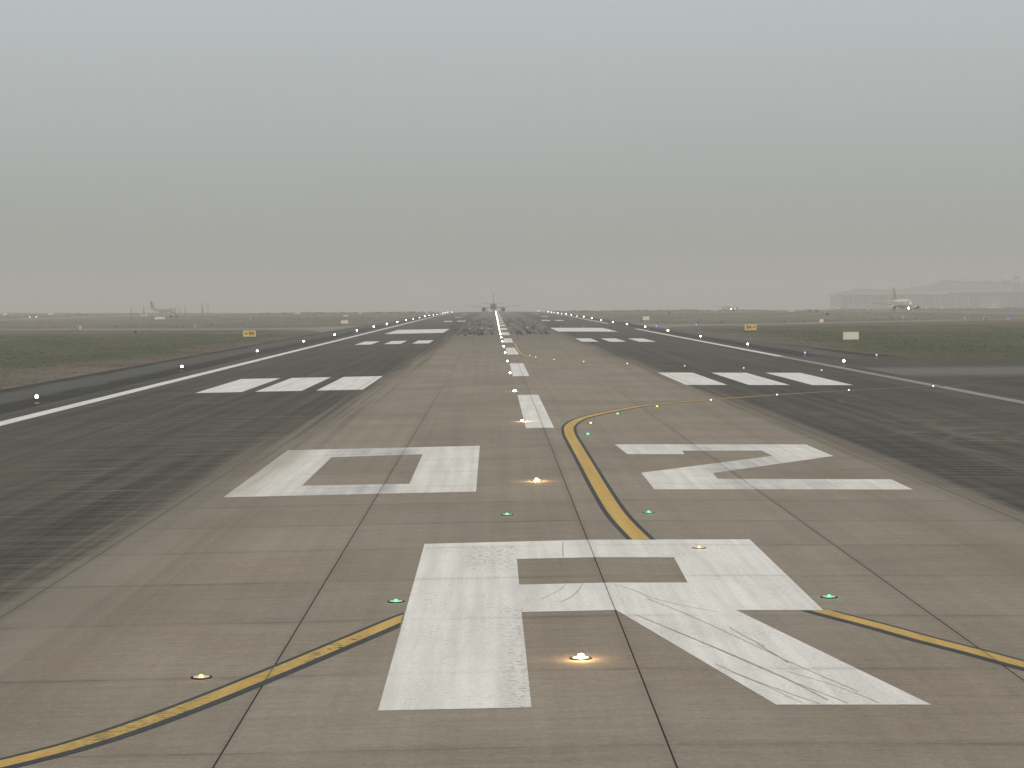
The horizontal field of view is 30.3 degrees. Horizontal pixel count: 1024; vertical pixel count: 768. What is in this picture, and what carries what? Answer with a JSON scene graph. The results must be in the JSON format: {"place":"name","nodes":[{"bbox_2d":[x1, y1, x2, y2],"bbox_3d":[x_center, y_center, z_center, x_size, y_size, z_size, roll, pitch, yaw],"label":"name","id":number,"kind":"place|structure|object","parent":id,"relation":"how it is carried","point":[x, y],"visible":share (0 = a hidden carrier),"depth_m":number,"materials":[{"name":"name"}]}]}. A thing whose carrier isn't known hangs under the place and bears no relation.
{"place":"outdoors","nodes":[
{"label":"outdoors","id":0,"kind":"place"},
{"bbox_2d":[0,313,242,320],"bbox_3d":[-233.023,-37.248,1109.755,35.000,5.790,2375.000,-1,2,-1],"label":"taxiway","id":1,"kind":"structure","parent":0,"point":[97,317],"depth_m":1015.43,"materials":[{"name":"grey asphalt"}]},
{"bbox_2d":[0,326,356,332],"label":"taxiway","id":2,"kind":"structure","parent":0,"point":[323,329],"depth_m":471.93,"materials":[{"name":"grey asphalt"}]},
{"bbox_2d":[0,312,453,413],"bbox_3d":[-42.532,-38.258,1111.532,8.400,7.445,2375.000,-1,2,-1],"label":"runway shoulder","id":3,"kind":"object","parent":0,"point":[17,398],"visible":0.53,"depth_m":169.62},
{"bbox_2d":[0,311,1023,767],"bbox_3d":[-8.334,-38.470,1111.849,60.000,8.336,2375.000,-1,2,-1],"label":"runway","id":4,"kind":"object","parent":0,"point":[146,565],"visible":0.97,"depth_m":44.94,"materials":[{"name":"grey asphalt"}]},
{"bbox_2d":[191,674,211,679],"bbox_3d":[-4.847,4.560,29.481,0.330,0.070,0.330,-1,2,-1],"label":"inset light","id":5,"kind":"object","parent":4,"relation":"on","point":[199,677],"visible":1,"depth_m":29.41,"materials":[{"name":"metal"}]},
{"bbox_2d":[0,612,403,767],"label":"taxiway line border","id":6,"kind":"object","parent":4,"relation":"on","point":[229,696],"visible":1,"depth_m":27.68,"materials":[{"name":"black paint"}]},
{"bbox_2d":[0,615,402,767],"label":"taxiway line","id":7,"kind":"object","parent":6,"relation":"on","point":[220,693],"visible":1,"depth_m":27.78,"materials":[{"name":"yellow paint"}]},
{"bbox_2d":[0,312,456,425],"bbox_3d":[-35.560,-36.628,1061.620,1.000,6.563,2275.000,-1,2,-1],"label":"edge line marking","id":8,"kind":"object","parent":4,"relation":"on","point":[21,418],"visible":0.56,"depth_m":136.94,"materials":[{"name":"white paint"}]},
{"bbox_2d":[224,446,479,496],"bbox_3d":[-5.032,2.960,66.597,7.700,0.085,18.500,-1,2,-1],"label":"runway digit","id":9,"kind":"object","parent":4,"relation":"on","point":[438,469],"visible":1,"depth_m":64.11,"materials":[{"name":"white paint"}]},
{"bbox_2d":[388,599,404,602],"bbox_3d":[-2.246,4.197,36.597,0.330,0.071,0.330,-1,2,-1],"label":"inset light","id":10,"kind":"object","parent":4,"relation":"on","point":[395,601],"visible":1,"depth_m":36.52,"materials":[{"name":"glass"}]},
{"bbox_2d":[386,329,448,333],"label":"aiming point marking","id":11,"kind":"object","parent":4,"relation":"on","point":[420,331],"visible":0.91,"depth_m":387.53,"materials":[{"name":"white paint"}]},
{"bbox_2d":[464,293,516,312],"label":"airliner","id":12,"kind":"object","parent":4,"relation":"on","point":[493,306],"visible":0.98,"depth_m":1112.85,"materials":[{"name":"white metal"}]},
{"bbox_2d":[436,317,574,335],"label":"rubber marks","id":13,"kind":"object","parent":4,"relation":"on","point":[492,331],"visible":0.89,"depth_m":404.84},
{"bbox_2d":[197,314,850,392],"bbox_3d":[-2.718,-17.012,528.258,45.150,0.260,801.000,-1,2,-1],"label":"touchdown zone marking","id":14,"kind":"object","parent":4,"relation":"on","point":[342,383],"visible":0.94,"depth_m":140.43,"materials":[{"name":"white paint"}]},
{"bbox_2d":[496,312,553,427],"bbox_3d":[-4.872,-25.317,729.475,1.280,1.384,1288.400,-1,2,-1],"label":"line marking","id":15,"kind":"object","parent":4,"relation":"on","point":[534,413],"visible":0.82,"depth_m":104.51,"materials":[{"name":"white paint"}]},
{"bbox_2d":[570,654,590,659],"bbox_3d":[1.109,4.386,30.431,0.340,0.097,0.340,-1,2,-1],"label":"inset light","id":16,"kind":"object","parent":4,"relation":"on","point":[580,657],"visible":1,"depth_m":30.37,"materials":[{"name":"glass"}]},
{"bbox_2d":[552,328,617,331],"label":"aiming point marking","id":17,"kind":"object","parent":4,"relation":"on","point":[584,329],"visible":1,"depth_m":392.20,"materials":[{"name":"white paint"}]},
{"bbox_2d":[513,344,667,365],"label":"taxiway line border","id":18,"kind":"object","parent":4,"relation":"on","point":[558,360],"visible":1,"depth_m":194.31,"materials":[{"name":"black paint"}]},
{"bbox_2d":[514,344,666,365],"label":"taxiway line","id":19,"kind":"object","parent":18,"relation":"on","point":[517,348],"visible":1,"depth_m":197.73,"materials":[{"name":"yellow paint"}]},
{"bbox_2d":[378,539,930,710],"bbox_3d":[1.933,4.171,36.211,7.890,0.044,18.750,-1,2,-1],"label":"runway letter","id":20,"kind":"object","parent":4,"relation":"on","point":[460,644],"visible":1,"depth_m":34.26,"materials":[{"name":"white paint"}]},
{"bbox_2d":[541,542,878,703],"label":"tyre scuffs","id":21,"kind":"object","parent":20,"relation":"on","point":[739,657],"visible":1,"depth_m":30.30,"materials":[{"name":"grey rubber"}]},
{"bbox_2d":[544,312,780,355],"bbox_3d":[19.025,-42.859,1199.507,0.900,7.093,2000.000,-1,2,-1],"label":"edge line marking","id":22,"kind":"object","parent":4,"relation":"on","point":[696,340],"visible":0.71,"depth_m":268.48,"materials":[{"name":"white paint"}]},
{"bbox_2d":[615,444,912,489],"bbox_3d":[8.215,2.826,66.918,8.000,0.088,18.300,-1,2,-1],"label":"runway digit","id":23,"kind":"object","parent":4,"relation":"on","point":[698,477],"visible":1,"depth_m":63.42,"materials":[{"name":"white paint"}]},
{"bbox_2d":[561,385,967,539],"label":"taxiway line border","id":24,"kind":"object","parent":4,"relation":"on","point":[614,523],"visible":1,"depth_m":60.87,"materials":[{"name":"black paint"}]},
{"bbox_2d":[564,385,962,538],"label":"taxiway line","id":25,"kind":"object","parent":24,"relation":"on","point":[627,525],"visible":1,"depth_m":61.53,"materials":[{"name":"yellow paint"}]},
{"bbox_2d":[820,595,837,598],"bbox_3d":[6.154,4.119,36.674,0.330,0.071,0.330,-1,2,-1],"label":"inset light","id":26,"kind":"object","parent":4,"relation":"on","point":[829,596],"visible":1,"depth_m":36.63,"materials":[{"name":"glass"}]},
{"bbox_2d":[778,356,1023,403],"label":"edge line marking","id":27,"kind":"object","parent":4,"relation":"on","point":[970,392],"visible":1,"depth_m":135.36,"materials":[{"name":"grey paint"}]},
{"bbox_2d":[801,610,1023,670],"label":"taxiway line border","id":28,"kind":"object","parent":4,"relation":"on","point":[923,642],"visible":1,"depth_m":32.07,"materials":[{"name":"black paint"}]},
{"bbox_2d":[811,610,1023,666],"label":"taxiway line","id":29,"kind":"object","parent":28,"relation":"on","point":[933,640],"visible":1,"depth_m":32.15,"materials":[{"name":"yellow paint"}]},
{"bbox_2d":[0,308,1023,389],"bbox_3d":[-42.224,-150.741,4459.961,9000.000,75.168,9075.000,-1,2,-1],"label":"ground","id":30,"kind":"structure","parent":0,"point":[712,318],"depth_m":383.36,"materials":[{"name":"green plant"}]},
{"bbox_2d":[145,301,175,312],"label":"airliner","id":31,"kind":"object","parent":30,"relation":"on","point":[164,309],"visible":0.92,"depth_m":1743.41,"materials":[{"name":"grey paint"}]},
{"bbox_2d":[243,330,255,337],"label":"direction sign","id":32,"kind":"object","parent":30,"relation":"on","point":[248,333],"visible":0.97,"depth_m":342.37,"materials":[{"name":"yellow metal"}]},
{"bbox_2d":[0,307,1014,315],"bbox_3d":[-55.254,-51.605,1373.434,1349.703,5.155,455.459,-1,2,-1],"label":"scrub","id":33,"kind":"object","parent":30,"relation":"on","point":[267,313],"visible":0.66,"depth_m":1316.57,"materials":[{"name":"green plant"}]},
{"bbox_2d":[1,308,1023,327],"bbox_3d":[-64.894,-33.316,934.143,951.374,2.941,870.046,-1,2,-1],"label":"dry weeds","id":34,"kind":"object","parent":30,"relation":"on","point":[353,319],"visible":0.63,"depth_m":677.60,"materials":[{"name":"plant"}]},
{"bbox_2d":[717,297,746,309],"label":"airliner","id":35,"kind":"object","parent":30,"relation":"on","point":[729,306],"visible":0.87,"depth_m":1592.02,"materials":[{"name":"white paint"}]},
{"bbox_2d":[745,324,755,329],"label":"direction sign","id":36,"kind":"object","parent":30,"relation":"on","point":[750,326],"visible":0.94,"depth_m":368.21,"materials":[{"name":"yellow metal"}]},
{"bbox_2d":[843,332,858,340],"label":"sign board","id":37,"kind":"object","parent":30,"relation":"on","point":[850,335],"visible":0.91,"depth_m":276.33,"materials":[{"name":"beige paint"}]},
{"bbox_2d":[827,280,1023,309],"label":"terminal building","id":38,"kind":"structure","parent":30,"relation":"on","point":[955,297],"depth_m":2903.92,"materials":[{"name":"grey glass"}]},
{"bbox_2d":[1013,276,1019,307],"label":"lattice tower","id":39,"kind":"structure","parent":30,"relation":"on","point":[1014,288],"depth_m":2197.79,"materials":[{"name":"grey metal"}]},
{"bbox_2d":[0,0,1023,312],"label":"sky","id":40,"kind":"structure","parent":0,"point":[222,156],"materials":[{"name":"grey"}]},
{"bbox_2d":[549,312,896,356],"bbox_3d":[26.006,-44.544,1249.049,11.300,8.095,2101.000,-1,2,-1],"label":"runway shoulder","id":41,"kind":"object","parent":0,"point":[794,350],"visible":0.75,"depth_m":249.95},
{"bbox_2d":[632,318,1023,327],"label":"taxiway","id":42,"kind":"structure","parent":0,"point":[668,325],"depth_m":480.83,"materials":[{"name":"grey asphalt"}]},
{"bbox_2d":[804,356,1023,396],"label":"taxiway","id":43,"kind":"structure","parent":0,"point":[1003,375],"depth_m":162.09,"materials":[{"name":"grey asphalt"}]},
{"bbox_2d":[811,310,1023,314],"bbox_3d":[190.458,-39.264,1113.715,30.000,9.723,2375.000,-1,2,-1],"label":"taxiway","id":44,"kind":"structure","parent":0,"point":[982,312],"depth_m":849.22,"materials":[{"name":"grey asphalt"}]},
{"bbox_2d":[865,287,934,310],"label":"airliner","id":45,"kind":"object","parent":44,"relation":"on","point":[903,303],"visible":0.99,"depth_m":924.36,"materials":[{"name":"white paint"}]}
]}

